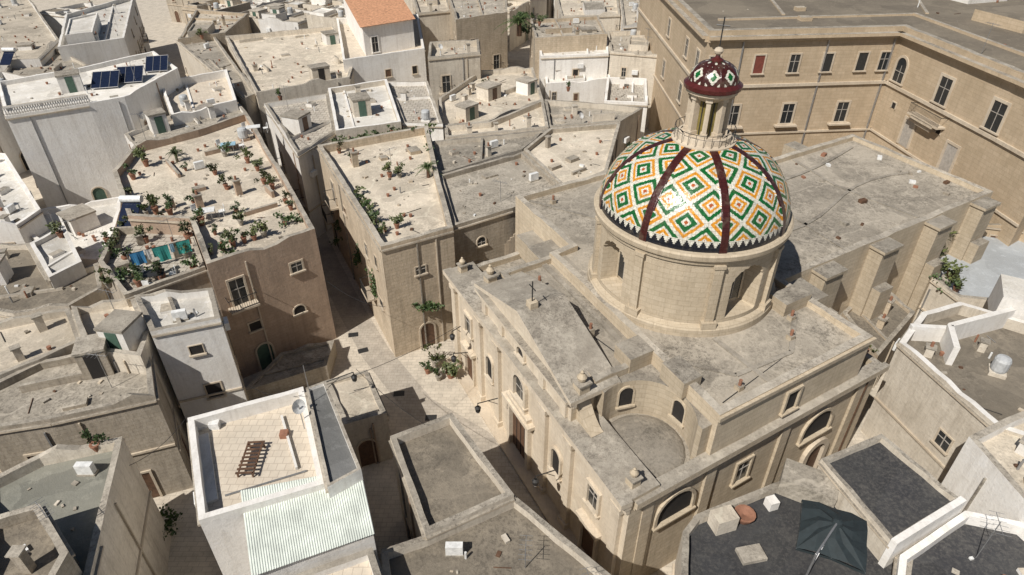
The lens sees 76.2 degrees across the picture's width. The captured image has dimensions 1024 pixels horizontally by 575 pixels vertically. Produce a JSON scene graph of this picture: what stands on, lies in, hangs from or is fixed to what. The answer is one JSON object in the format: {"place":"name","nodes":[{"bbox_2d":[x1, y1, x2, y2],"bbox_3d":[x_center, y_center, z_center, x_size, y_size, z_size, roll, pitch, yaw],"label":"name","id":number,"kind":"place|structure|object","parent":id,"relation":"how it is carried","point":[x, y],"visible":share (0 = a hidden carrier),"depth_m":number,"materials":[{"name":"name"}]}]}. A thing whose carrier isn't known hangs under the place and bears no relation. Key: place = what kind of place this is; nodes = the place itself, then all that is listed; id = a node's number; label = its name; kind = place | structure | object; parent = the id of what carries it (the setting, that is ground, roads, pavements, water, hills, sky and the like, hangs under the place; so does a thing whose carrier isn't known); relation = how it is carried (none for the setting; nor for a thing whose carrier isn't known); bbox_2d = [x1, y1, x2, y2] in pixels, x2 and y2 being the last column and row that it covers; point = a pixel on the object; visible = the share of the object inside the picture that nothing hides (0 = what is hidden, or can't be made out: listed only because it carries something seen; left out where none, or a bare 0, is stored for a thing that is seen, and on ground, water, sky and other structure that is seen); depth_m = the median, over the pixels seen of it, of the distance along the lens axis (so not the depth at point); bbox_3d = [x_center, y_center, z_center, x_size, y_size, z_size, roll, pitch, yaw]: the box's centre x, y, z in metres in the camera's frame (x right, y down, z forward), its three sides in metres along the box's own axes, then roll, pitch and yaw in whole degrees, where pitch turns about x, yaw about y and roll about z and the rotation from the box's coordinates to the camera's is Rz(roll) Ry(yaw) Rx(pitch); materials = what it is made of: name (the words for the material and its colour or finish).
{"place":"outdoors","nodes":[
{"label":"outdoors","id":0,"kind":"place"},
{"bbox_2d":[0,71,29,173],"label":"white house","id":1,"kind":"structure","parent":0,"point":[10,148],"depth_m":77.51,"materials":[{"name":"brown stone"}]},
{"bbox_2d":[0,0,58,71],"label":"stone house","id":2,"kind":"structure","parent":0,"point":[22,20],"depth_m":101.08,"materials":[{"name":"beige stone"}]},
{"bbox_2d":[0,333,192,497],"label":"stone house","id":3,"kind":"structure","parent":0,"point":[46,404],"depth_m":37.57,"materials":[{"name":"beige stone"}]},
{"bbox_2d":[0,356,190,497],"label":"windows and doors","id":4,"kind":"structure","parent":3,"relation":"in","point":[147,475],"depth_m":38.28,"materials":[{"name":"beige stone"}]},
{"bbox_2d":[58,0,149,64],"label":"white terrace house","id":5,"kind":"structure","parent":0,"point":[107,31],"depth_m":98.03,"materials":[{"name":"white paint"}]},
{"bbox_2d":[166,0,192,22],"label":"stone house","id":6,"kind":"structure","parent":0,"point":[175,11],"depth_m":139.50,"materials":[{"name":"beige stone"}]},
{"bbox_2d":[177,10,251,55],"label":"stone house","id":7,"kind":"structure","parent":0,"point":[220,25],"depth_m":103.31,"materials":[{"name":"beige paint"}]},
{"bbox_2d":[181,0,250,24],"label":"stone house","id":8,"kind":"structure","parent":0,"point":[188,10],"depth_m":115.27,"materials":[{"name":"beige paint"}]},
{"bbox_2d":[245,340,336,400],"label":"stone house","id":9,"kind":"structure","parent":0,"point":[281,372],"depth_m":48.43,"materials":[{"name":"beige stone"}]},
{"bbox_2d":[306,1,345,30],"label":"stone house","id":10,"kind":"structure","parent":0,"point":[323,17],"depth_m":105.38,"materials":[{"name":"beige paint"}]},
{"bbox_2d":[295,547,383,574],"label":"stone house","id":11,"kind":"structure","parent":0,"point":[365,562],"depth_m":28.39,"materials":[{"name":"beige stone"}]},
{"bbox_2d":[325,370,392,467],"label":"flat house","id":12,"kind":"structure","parent":0,"point":[362,411],"depth_m":41.79,"materials":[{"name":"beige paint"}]},
{"bbox_2d":[339,373,388,467],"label":"windows and doors","id":13,"kind":"structure","parent":12,"relation":"in","point":[368,452],"depth_m":41.94,"materials":[{"name":"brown wood"}]},
{"bbox_2d":[412,0,450,74],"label":"stone house","id":14,"kind":"structure","parent":0,"point":[435,20],"depth_m":107.73,"materials":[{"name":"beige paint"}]},
{"bbox_2d":[317,232,547,522],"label":"paved road","id":15,"kind":"structure","parent":0,"point":[416,401],"depth_m":50.07,"materials":[{"name":"beige stone"}]},
{"bbox_2d":[348,332,436,420],"bbox_3d":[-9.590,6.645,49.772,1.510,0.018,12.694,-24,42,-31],"label":"manhole cover","id":16,"kind":"object","parent":15,"relation":"on","point":[401,393],"visible":0.95,"depth_m":48.18,"materials":[{"name":"metal"}]},
{"bbox_2d":[19,0,885,574],"bbox_3d":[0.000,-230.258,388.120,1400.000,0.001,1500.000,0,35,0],"label":"ground","id":17,"kind":"structure","parent":0,"point":[191,552],"depth_m":47.53,"materials":[{"name":"beige stone"}]},
{"bbox_2d":[0,153,48,243],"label":"white townhouse","id":18,"kind":"structure","parent":17,"relation":"on","point":[22,219],"depth_m":57.35,"materials":[{"name":"paint"}]},
{"bbox_2d":[0,308,78,378],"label":"stone house","id":19,"kind":"structure","parent":17,"relation":"on","point":[31,339],"depth_m":41.17,"materials":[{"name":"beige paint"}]},
{"bbox_2d":[0,503,82,574],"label":"stone house","id":20,"kind":"structure","parent":17,"relation":"on","point":[31,543],"depth_m":27.24,"materials":[{"name":"beige stone"}]},
{"bbox_2d":[42,506,78,563],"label":"windows and doors","id":21,"kind":"structure","parent":20,"relation":"in","point":[50,517],"depth_m":27.67,"materials":[{"name":"glass"}]},
{"bbox_2d":[4,42,88,75],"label":"stone house","id":22,"kind":"structure","parent":17,"relation":"on","point":[55,62],"depth_m":89.24,"materials":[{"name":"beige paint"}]},
{"bbox_2d":[0,48,16,68],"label":"solar water heater","id":23,"kind":"object","parent":22,"relation":"on","point":[7,56],"visible":1,"depth_m":87.45,"materials":[{"name":"blue glass"}]},
{"bbox_2d":[0,243,113,320],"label":"stone house","id":24,"kind":"structure","parent":17,"relation":"on","point":[26,288],"depth_m":48.11,"materials":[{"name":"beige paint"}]},
{"bbox_2d":[30,225,86,288],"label":"white townhouse","id":25,"kind":"structure","parent":17,"relation":"on","point":[58,259],"depth_m":49.84,"materials":[{"name":"white paint"}]},
{"bbox_2d":[40,0,95,38],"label":"white house","id":26,"kind":"structure","parent":17,"relation":"on","point":[54,18],"depth_m":117.11,"materials":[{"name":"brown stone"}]},
{"bbox_2d":[31,197,121,293],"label":"white townhouse","id":27,"kind":"structure","parent":17,"relation":"on","point":[85,224],"depth_m":57.42,"materials":[{"name":"paint"}]},
{"bbox_2d":[0,436,170,574],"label":"green roof house","id":28,"kind":"structure","parent":17,"relation":"on","point":[103,509],"depth_m":31.86,"materials":[{"name":"beige paint"}]},
{"bbox_2d":[79,428,109,452],"bbox_3d":[-21.092,7.691,33.078,1.346,1.454,0.742,5,35,7],"label":"potted plant","id":29,"kind":"object","parent":28,"relation":"on","point":[86,434],"visible":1,"depth_m":32.98,"materials":[{"name":"green plant"}]},
{"bbox_2d":[94,439,155,574],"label":"windows and doors","id":30,"kind":"structure","parent":28,"relation":"in","point":[140,546],"depth_m":32.74,"materials":[{"name":"stone"}]},
{"bbox_2d":[0,51,182,206],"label":"white palazzo","id":31,"kind":"structure","parent":17,"relation":"on","point":[69,128],"depth_m":68.90,"materials":[{"name":"paint"}]},
{"bbox_2d":[0,69,179,203],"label":"windows and doors","id":32,"kind":"structure","parent":31,"relation":"in","point":[98,193],"depth_m":69.33,"materials":[{"name":"stone"}]},
{"bbox_2d":[91,70,121,90],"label":"solar panel","id":33,"kind":"object","parent":31,"relation":"on","point":[105,79],"visible":0.97,"depth_m":71.86,"materials":[{"name":"blue glass"}]},
{"bbox_2d":[117,65,146,83],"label":"solar panel","id":34,"kind":"object","parent":31,"relation":"on","point":[127,76],"visible":0.84,"depth_m":73.43,"materials":[{"name":"blue glass"}]},
{"bbox_2d":[145,55,170,73],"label":"solar panel","id":35,"kind":"object","parent":31,"relation":"on","point":[155,63],"visible":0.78,"depth_m":76.78,"materials":[{"name":"blue glass"}]},
{"bbox_2d":[70,286,188,445],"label":"stone house","id":36,"kind":"structure","parent":17,"relation":"on","point":[120,326],"depth_m":39.39,"materials":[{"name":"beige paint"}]},
{"bbox_2d":[98,215,211,306],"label":"garden terrace house","id":37,"kind":"structure","parent":17,"relation":"on","point":[184,277],"depth_m":45.75,"materials":[{"name":"grey stone"}]},
{"bbox_2d":[98,237,207,300],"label":"windows and doors","id":38,"kind":"structure","parent":37,"relation":"in","point":[205,271],"depth_m":44.08,"materials":[{"name":"stone"}]},
{"bbox_2d":[126,238,195,264],"bbox_3d":[-24.448,-2.275,45.869,4.343,1.509,0.113,-19,39,-25],"label":"clothesline","id":39,"kind":"object","parent":37,"relation":"on","point":[162,253],"visible":0.83,"depth_m":45.65,"materials":[{"name":"teal fabric"}]},
{"bbox_2d":[124,102,248,148],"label":"stone house","id":40,"kind":"structure","parent":17,"relation":"on","point":[160,125],"depth_m":66.32,"materials":[{"name":"beige stone"}]},
{"bbox_2d":[134,288,248,421],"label":"grey plaster house","id":41,"kind":"structure","parent":17,"relation":"on","point":[188,329],"depth_m":41.37,"materials":[{"name":"paint"}]},
{"bbox_2d":[152,290,248,407],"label":"windows and doors","id":42,"kind":"structure","parent":41,"relation":"in","point":[213,390],"depth_m":42.20,"materials":[{"name":"stone"}]},
{"bbox_2d":[162,69,238,125],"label":"white terrace house","id":43,"kind":"structure","parent":17,"relation":"on","point":[216,87],"depth_m":74.00,"materials":[{"name":"white paint"}]},
{"bbox_2d":[176,33,266,145],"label":"stone house","id":44,"kind":"structure","parent":17,"relation":"on","point":[204,57],"depth_m":88.14,"materials":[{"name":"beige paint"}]},
{"bbox_2d":[113,112,335,377],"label":"garden terrace house","id":45,"kind":"structure","parent":17,"relation":"on","point":[271,294],"depth_m":50.02,"materials":[{"name":"brown stone"}]},
{"bbox_2d":[117,195,143,226],"bbox_3d":[-29.323,-5.669,50.088,1.600,2.228,2.208,0,35,0],"label":"solar water heater","id":46,"kind":"object","parent":45,"relation":"on","point":[130,201],"visible":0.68,"depth_m":50.06,"materials":[{"name":"blue metal"}]},
{"bbox_2d":[128,219,327,372],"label":"windows and doors","id":47,"kind":"structure","parent":45,"relation":"in","point":[241,301],"depth_m":47.78,"materials":[{"name":"stone"}]},
{"bbox_2d":[187,387,324,574],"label":"white terraced house","id":48,"kind":"structure","parent":17,"relation":"on","point":[218,439],"depth_m":32.09,"materials":[{"name":"white paint"}]},
{"bbox_2d":[235,440,265,477],"bbox_3d":[-12.853,8.474,32.181,0.958,0.400,2.101,0,35,0],"label":"wooden sunbed","id":49,"kind":"object","parent":48,"relation":"on","point":[241,464],"visible":1,"depth_m":32.03,"materials":[{"name":"brown wood"}]},
{"bbox_2d":[240,3,294,32],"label":"stone house","id":50,"kind":"structure","parent":17,"relation":"on","point":[255,15],"depth_m":110.29,"materials":[{"name":"beige paint"}]},
{"bbox_2d":[258,0,308,32],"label":"white house","id":51,"kind":"structure","parent":17,"relation":"on","point":[277,18],"depth_m":108.31,"materials":[{"name":"paint"}]},
{"bbox_2d":[225,26,354,161],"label":"stone house","id":52,"kind":"structure","parent":17,"relation":"on","point":[304,62],"depth_m":87.83,"materials":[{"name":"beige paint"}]},
{"bbox_2d":[263,85,335,237],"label":"paved roof house","id":53,"kind":"structure","parent":17,"relation":"on","point":[307,120],"depth_m":65.66,"materials":[{"name":"beige stone"}]},
{"bbox_2d":[263,106,335,230],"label":"windows and doors","id":54,"kind":"structure","parent":53,"relation":"in","point":[313,173],"depth_m":64.69,"materials":[{"name":"stone"}]},
{"bbox_2d":[240,476,376,574],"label":"sheet roof house","id":55,"kind":"structure","parent":17,"relation":"on","point":[297,535],"depth_m":28.92,"materials":[{"name":"white metal"}]},
{"bbox_2d":[303,0,342,10],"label":"stone house","id":56,"kind":"structure","parent":17,"relation":"on","point":[312,5],"depth_m":116.94,"materials":[{"name":"beige paint"}]},
{"bbox_2d":[305,381,379,561],"bbox_3d":[-9.211,10.963,35.249,1.936,9.603,7.019,-16,38,-22],"label":"grey roof annex","id":57,"kind":"object","parent":17,"relation":"on","point":[341,470],"visible":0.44,"depth_m":31.93,"materials":[{"name":"grey concrete"}]},
{"bbox_2d":[129,105,455,465],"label":"overhead cables","id":58,"kind":"object","parent":57,"relation":"attached to","point":[329,383],"visible":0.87,"depth_m":38.53,"materials":[{"name":"metal"}]},
{"bbox_2d":[305,392,378,554],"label":"windows and doors","id":59,"kind":"structure","parent":57,"relation":"in","point":[316,443],"depth_m":32.11,"materials":[{"name":"stone"}]},
{"bbox_2d":[327,79,401,140],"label":"paved roof house","id":60,"kind":"structure","parent":17,"relation":"on","point":[358,108],"depth_m":68.61,"materials":[{"name":"beige paint"}]},
{"bbox_2d":[336,0,426,83],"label":"orange roof villa","id":61,"kind":"object","parent":17,"relation":"on","point":[381,39],"visible":0.66,"depth_m":88.74,"materials":[{"name":"paint"}]},
{"bbox_2d":[317,125,457,356],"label":"building","id":62,"kind":"structure","parent":17,"relation":"on","point":[411,258],"depth_m":51.95,"materials":[{"name":"stone"}]},
{"bbox_2d":[317,128,457,348],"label":"windows and doors","id":63,"kind":"structure","parent":62,"relation":"in","point":[427,331],"depth_m":51.90,"materials":[{"name":"stone"}]},
{"bbox_2d":[96,11,961,540],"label":"climbing plants","id":64,"kind":"object","parent":62,"relation":"attached to","point":[356,261],"visible":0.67,"depth_m":49.56,"materials":[{"name":"green plant"}]},
{"bbox_2d":[387,81,443,140],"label":"paved roof house","id":65,"kind":"structure","parent":17,"relation":"on","point":[415,103],"depth_m":72.43,"materials":[{"name":"beige stone"}]},
{"bbox_2d":[422,343,445,366],"bbox_3d":[-5.947,5.230,50.068,1.894,1.996,1.328,-2,35,-3],"label":"potted plant","id":66,"kind":"object","parent":17,"relation":"on","point":[436,358],"visible":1,"depth_m":49.97,"materials":[{"name":"green plant"}]},
{"bbox_2d":[439,355,461,378],"bbox_3d":[-4.287,6.130,49.100,1.706,1.633,1.912,26,43,32],"label":"potted plant","id":67,"kind":"object","parent":17,"relation":"on","point":[451,369],"visible":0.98,"depth_m":48.68,"materials":[{"name":"green plant"}]},
{"bbox_2d":[388,413,515,539],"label":"stone house","id":68,"kind":"structure","parent":17,"relation":"on","point":[448,478],"depth_m":33.74,"materials":[{"name":"beige paint"}]},
{"bbox_2d":[388,434,515,539],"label":"windows and doors","id":69,"kind":"structure","parent":68,"relation":"in","point":[408,528],"depth_m":32.28,"materials":[{"name":"stone"}]},
{"bbox_2d":[432,129,547,174],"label":"stone house","id":70,"kind":"structure","parent":17,"relation":"on","point":[451,155],"depth_m":62.30,"materials":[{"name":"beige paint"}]},
{"bbox_2d":[530,16,606,83],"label":"stone house","id":71,"kind":"structure","parent":17,"relation":"on","point":[553,35],"depth_m":89.78,"materials":[{"name":"beige stone"}]},
{"bbox_2d":[494,13,539,35],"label":"potted palm","id":72,"kind":"object","parent":71,"relation":"on","point":[518,20],"visible":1,"depth_m":91.91,"materials":[{"name":"green plant"}]},
{"bbox_2d":[539,26,608,99],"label":"white house","id":73,"kind":"structure","parent":17,"relation":"on","point":[587,63],"depth_m":87.72,"materials":[{"name":"paint"}]},
{"bbox_2d":[544,70,609,102],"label":"white house","id":74,"kind":"structure","parent":17,"relation":"on","point":[584,89],"depth_m":87.36,"materials":[{"name":"paint"}]},
{"bbox_2d":[607,28,656,127],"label":"stone house","id":75,"kind":"structure","parent":17,"relation":"on","point":[631,55],"depth_m":87.90,"materials":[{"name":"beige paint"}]},
{"bbox_2d":[607,35,656,124],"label":"windows and doors","id":76,"kind":"structure","parent":75,"relation":"in","point":[623,72],"depth_m":87.46,"materials":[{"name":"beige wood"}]},
{"bbox_2d":[443,17,1000,574],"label":"domed church","id":77,"kind":"structure","parent":17,"relation":"on","point":[659,341],"depth_m":36.41,"materials":[{"name":"stone"}]},
{"bbox_2d":[672,458,966,574],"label":"dark roof house","id":78,"kind":"structure","parent":17,"relation":"on","point":[754,533],"depth_m":30.91,"materials":[{"name":"beige paint"}]},
{"bbox_2d":[795,500,867,574],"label":"cantilever parasol","id":79,"kind":"object","parent":78,"relation":"on","point":[832,534],"visible":1,"depth_m":28.71,"materials":[{"name":"fabric"}]},
{"bbox_2d":[637,0,1023,245],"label":"monastery palace","id":80,"kind":"structure","parent":17,"relation":"on","point":[939,84],"depth_m":66.64,"materials":[{"name":"beige stone"}]},
{"bbox_2d":[637,0,1023,226],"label":"windows and cornices","id":81,"kind":"structure","parent":80,"relation":"in","point":[998,110],"depth_m":65.33,"materials":[{"name":"beige stone"}]},
{"bbox_2d":[840,292,914,387],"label":"courtyard house","id":82,"kind":"structure","parent":17,"relation":"on","point":[888,327],"depth_m":47.58,"materials":[{"name":"brown stone"}]},
{"bbox_2d":[817,434,957,560],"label":"dark roof house","id":83,"kind":"structure","parent":17,"relation":"on","point":[888,489],"depth_m":31.91,"materials":[{"name":"beige paint"}]},
{"bbox_2d":[817,460,888,548],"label":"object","id":84,"kind":"structure","parent":83,"relation":"in","point":[819,464],"depth_m":31.12,"materials":[{"name":"stone"}]},
{"bbox_2d":[892,510,1023,574],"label":"dark roof house","id":85,"kind":"structure","parent":17,"relation":"on","point":[968,543],"depth_m":30.09,"materials":[{"name":"white paint"}]},
{"bbox_2d":[912,236,1023,322],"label":"terrace house","id":86,"kind":"structure","parent":17,"relation":"on","point":[990,267],"depth_m":51.38,"materials":[{"name":"beige paint"}]},
{"bbox_2d":[941,256,968,286],"bbox_3d":[33.110,-1.018,49.278,1.494,2.538,2.130,-10,36,-14],"label":"potted plant","id":87,"kind":"object","parent":86,"relation":"on","point":[950,274],"visible":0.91,"depth_m":49.04,"materials":[{"name":"green plant"}]},
{"bbox_2d":[941,411,1023,524],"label":"ochre roof house","id":88,"kind":"structure","parent":17,"relation":"on","point":[985,474],"depth_m":33.30,"materials":[{"name":"paint"}]},
{"bbox_2d":[983,223,1023,241],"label":"stone house","id":89,"kind":"structure","parent":17,"relation":"on","point":[992,230],"depth_m":55.79,"materials":[{"name":"beige stone"}]},
{"bbox_2d":[428,39,480,111],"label":"crenellated house","id":90,"kind":"structure","parent":0,"point":[452,64],"depth_m":83.28,"materials":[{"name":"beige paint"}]},
{"bbox_2d":[428,41,480,95],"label":"windows and doors","id":91,"kind":"structure","parent":90,"relation":"in","point":[445,79],"depth_m":83.11,"materials":[{"name":"stone"}]},
{"bbox_2d":[448,0,507,69],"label":"stone house","id":92,"kind":"structure","parent":0,"point":[481,20],"depth_m":100.20,"materials":[{"name":"stone"}]},
{"bbox_2d":[438,66,542,139],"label":"stone house","id":93,"kind":"structure","parent":0,"point":[497,94],"depth_m":77.87,"materials":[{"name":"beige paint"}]},
{"bbox_2d":[379,497,610,574],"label":"stone house","id":94,"kind":"structure","parent":0,"point":[518,536],"depth_m":30.45,"materials":[{"name":"beige paint"}]},
{"bbox_2d":[444,100,548,139],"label":"stone house","id":95,"kind":"structure","parent":0,"point":[532,117],"depth_m":68.54,"materials":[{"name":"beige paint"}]},
{"bbox_2d":[440,151,557,266],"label":"stone house","id":96,"kind":"structure","parent":0,"point":[480,199],"depth_m":53.43,"materials":[{"name":"beige stone"}]},
{"bbox_2d":[454,211,512,248],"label":"windows and doors","id":97,"kind":"structure","parent":96,"relation":"in","point":[481,242],"depth_m":51.01,"materials":[{"name":"stone"}]},
{"bbox_2d":[507,0,528,51],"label":"stone house","id":98,"kind":"structure","parent":0,"point":[514,40],"depth_m":123.23,"materials":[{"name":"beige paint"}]},
{"bbox_2d":[508,0,546,39],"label":"stone house","id":99,"kind":"structure","parent":0,"point":[537,8],"depth_m":128.83,"materials":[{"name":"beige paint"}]},
{"bbox_2d":[523,123,619,183],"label":"stone house","id":100,"kind":"structure","parent":0,"point":[559,155],"depth_m":61.11,"materials":[{"name":"beige stone"}]},
{"bbox_2d":[554,0,619,31],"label":"stone house","id":101,"kind":"structure","parent":0,"point":[607,12],"depth_m":111.53,"materials":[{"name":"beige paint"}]},
{"bbox_2d":[544,99,642,156],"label":"stone house","id":102,"kind":"structure","parent":0,"point":[562,113],"depth_m":72.47,"materials":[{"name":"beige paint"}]},
{"bbox_2d":[604,76,648,137],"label":"white house","id":103,"kind":"structure","parent":0,"point":[621,90],"depth_m":80.62,"materials":[{"name":"white paint"}]},
{"bbox_2d":[619,0,639,30],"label":"stone house","id":104,"kind":"structure","parent":0,"point":[629,11],"depth_m":108.16,"materials":[{"name":"beige stone"}]},
{"bbox_2d":[861,302,1023,482],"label":"whitewashed house","id":105,"kind":"structure","parent":0,"point":[930,411],"depth_m":39.77,"materials":[{"name":"beige paint"}]},
{"bbox_2d":[874,314,989,472],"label":"windows and doors","id":106,"kind":"structure","parent":105,"relation":"in","point":[942,441],"depth_m":38.65,"materials":[{"name":"beige stone"}]},
{"bbox_2d":[907,274,1023,365],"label":"whitewashed wall","id":107,"kind":"structure","parent":0,"point":[1006,300],"depth_m":41.91,"materials":[{"name":"white paint"}]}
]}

